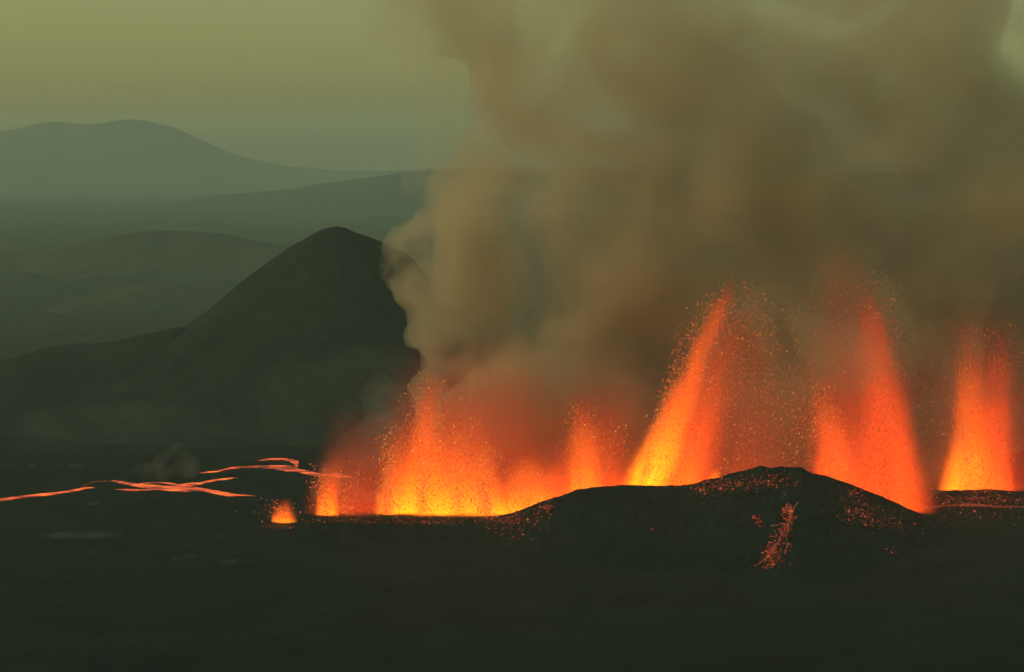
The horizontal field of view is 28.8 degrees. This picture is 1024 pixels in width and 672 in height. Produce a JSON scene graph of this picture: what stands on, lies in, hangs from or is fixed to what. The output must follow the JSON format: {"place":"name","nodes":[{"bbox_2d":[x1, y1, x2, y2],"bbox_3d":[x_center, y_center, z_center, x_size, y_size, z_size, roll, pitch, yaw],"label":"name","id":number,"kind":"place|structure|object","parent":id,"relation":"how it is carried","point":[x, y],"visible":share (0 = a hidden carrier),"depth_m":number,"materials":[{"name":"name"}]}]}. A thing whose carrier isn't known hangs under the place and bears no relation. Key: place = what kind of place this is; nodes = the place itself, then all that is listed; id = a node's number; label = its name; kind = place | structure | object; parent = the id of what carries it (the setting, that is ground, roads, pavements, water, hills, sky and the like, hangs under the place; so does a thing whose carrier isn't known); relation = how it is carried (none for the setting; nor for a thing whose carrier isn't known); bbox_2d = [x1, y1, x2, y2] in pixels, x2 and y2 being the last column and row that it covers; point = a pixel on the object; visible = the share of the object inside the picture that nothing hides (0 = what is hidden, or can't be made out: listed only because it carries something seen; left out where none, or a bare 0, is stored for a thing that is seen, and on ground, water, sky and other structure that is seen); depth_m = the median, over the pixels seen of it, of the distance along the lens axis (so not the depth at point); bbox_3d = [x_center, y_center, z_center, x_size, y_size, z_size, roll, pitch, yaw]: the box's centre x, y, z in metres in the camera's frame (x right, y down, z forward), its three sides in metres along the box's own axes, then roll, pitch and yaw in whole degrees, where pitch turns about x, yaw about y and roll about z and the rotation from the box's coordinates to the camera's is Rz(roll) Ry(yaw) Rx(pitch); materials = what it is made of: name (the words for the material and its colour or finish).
{"place":"outdoors","nodes":[
{"label":"outdoors","id":0,"kind":"place"},
{"bbox_2d":[0,327,187,433],"bbox_3d":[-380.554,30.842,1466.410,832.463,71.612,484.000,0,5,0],"label":"hill","id":1,"kind":"structure","parent":0,"point":[35,385],"depth_m":1430.78,"materials":[{"name":"stone"}]},
{"bbox_2d":[26,226,589,446],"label":"hill","id":2,"kind":"structure","parent":0,"point":[316,337],"depth_m":1392.59,"materials":[{"name":"black stone"}]},
{"bbox_2d":[0,191,1023,671],"bbox_3d":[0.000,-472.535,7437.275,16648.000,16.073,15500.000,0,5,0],"label":"ground","id":3,"kind":"structure","parent":0,"point":[104,575],"depth_m":1067.64,"materials":[{"name":"black stone"}]},
{"bbox_2d":[0,487,94,500],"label":"lava stream","id":4,"kind":"structure","parent":3,"relation":"on","point":[33,495],"depth_m":1097.17,"materials":[{"name":"orange liquid"}]},
{"bbox_2d":[80,477,250,495],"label":"lava stream","id":5,"kind":"structure","parent":3,"relation":"on","point":[186,487],"depth_m":1120.91,"materials":[{"name":"orange liquid"}]},
{"bbox_2d":[236,498,302,521],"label":"lava fountain","id":6,"kind":"object","parent":3,"relation":"on","point":[281,516],"visible":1,"depth_m":1017.41,"materials":[{"name":"orange liquid"}]},
{"bbox_2d":[202,458,351,477],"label":"lava stream","id":7,"kind":"structure","parent":3,"relation":"on","point":[286,468],"depth_m":1189.72,"materials":[{"name":"orange liquid"}]},
{"bbox_2d":[305,446,424,517],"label":"lava fountain","id":8,"kind":"object","parent":3,"relation":"on","point":[327,511],"visible":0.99,"depth_m":1036.73,"materials":[{"name":"orange liquid"}]},
{"bbox_2d":[354,368,564,518],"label":"lava fountain","id":9,"kind":"object","parent":3,"relation":"on","point":[487,505],"visible":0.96,"depth_m":1037.41,"materials":[{"name":"orange liquid"}]},
{"bbox_2d":[501,404,666,500],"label":"lava fountain","id":10,"kind":"object","parent":3,"relation":"on","point":[580,481],"visible":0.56,"depth_m":1039.99,"materials":[{"name":"orange liquid"}]},
{"bbox_2d":[755,264,1004,512],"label":"lava fountain","id":11,"kind":"object","parent":3,"relation":"on","point":[883,491],"visible":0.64,"depth_m":1040.11,"materials":[{"name":"orange liquid"}]},
{"bbox_2d":[909,490,1022,524],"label":"embers","id":12,"kind":"object","parent":3,"relation":"on","point":[998,497],"visible":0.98,"depth_m":1078.22},
{"bbox_2d":[925,503,1022,508],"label":"lava pool","id":13,"kind":"structure","parent":3,"relation":"on","point":[973,505],"depth_m":1061.35,"materials":[{"name":"orange liquid"}]},
{"bbox_2d":[928,316,1023,498],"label":"lava fountain","id":14,"kind":"object","parent":3,"relation":"on","point":[966,483],"visible":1,"depth_m":1106.82,"materials":[{"name":"orange liquid"}]},
{"bbox_2d":[0,231,1023,279],"bbox_3d":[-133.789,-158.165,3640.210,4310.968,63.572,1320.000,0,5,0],"label":"hill","id":15,"kind":"structure","parent":0,"point":[568,254],"depth_m":3488.35,"materials":[{"name":"stone"}]},
{"bbox_2d":[0,119,1023,192],"bbox_3d":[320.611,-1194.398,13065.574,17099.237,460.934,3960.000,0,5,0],"label":"hill","id":16,"kind":"structure","parent":0,"point":[129,155],"depth_m":12652.95,"materials":[{"name":"stone"}]},
{"bbox_2d":[0,0,1023,170],"label":"sky","id":17,"kind":"structure","parent":0,"point":[345,85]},
{"bbox_2d":[45,265,1023,322],"bbox_3d":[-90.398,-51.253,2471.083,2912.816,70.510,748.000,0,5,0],"label":"hill","id":18,"kind":"structure","parent":0,"point":[994,293],"depth_m":2393.36,"materials":[{"name":"stone"}]},
{"bbox_2d":[107,169,1023,218],"bbox_3d":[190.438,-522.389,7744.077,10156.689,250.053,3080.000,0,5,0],"label":"hill","id":19,"kind":"structure","parent":0,"point":[513,193],"depth_m":7328.78,"materials":[{"name":"stone"}]},
{"bbox_2d":[293,466,961,582],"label":"hill","id":20,"kind":"structure","parent":0,"point":[605,528],"depth_m":950.15,"materials":[{"name":"black stone"}]},
{"bbox_2d":[263,515,537,528],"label":"embers","id":21,"kind":"object","parent":20,"relation":"on","point":[399,520],"visible":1,"depth_m":993.32},
{"bbox_2d":[486,493,557,540],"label":"embers","id":22,"kind":"object","parent":20,"relation":"on","point":[546,509],"visible":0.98,"depth_m":983.22},
{"bbox_2d":[707,467,725,478],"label":"lava fountain","id":23,"kind":"object","parent":20,"relation":"on","point":[715,474],"visible":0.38,"depth_m":1030.80,"materials":[{"name":"orange liquid"}]},
{"bbox_2d":[639,468,804,530],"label":"embers","id":24,"kind":"object","parent":20,"relation":"on","point":[700,489],"visible":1,"depth_m":981.56},
{"bbox_2d":[752,503,796,568],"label":"embers","id":25,"kind":"object","parent":20,"relation":"on","point":[790,510],"visible":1,"depth_m":906.98},
{"bbox_2d":[634,268,917,485],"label":"lava fountain","id":26,"kind":"object","parent":20,"relation":"on","point":[645,470],"visible":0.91,"depth_m":1041.40,"materials":[{"name":"orange liquid"}]},
{"bbox_2d":[755,501,798,565],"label":"lava trickle","id":27,"kind":"object","parent":20,"relation":"on","point":[784,530],"visible":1,"depth_m":920.70,"materials":[{"name":"orange liquid"}]},
{"bbox_2d":[822,485,944,554],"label":"embers","id":28,"kind":"object","parent":20,"relation":"on","point":[862,513],"visible":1,"depth_m":959.34}
]}

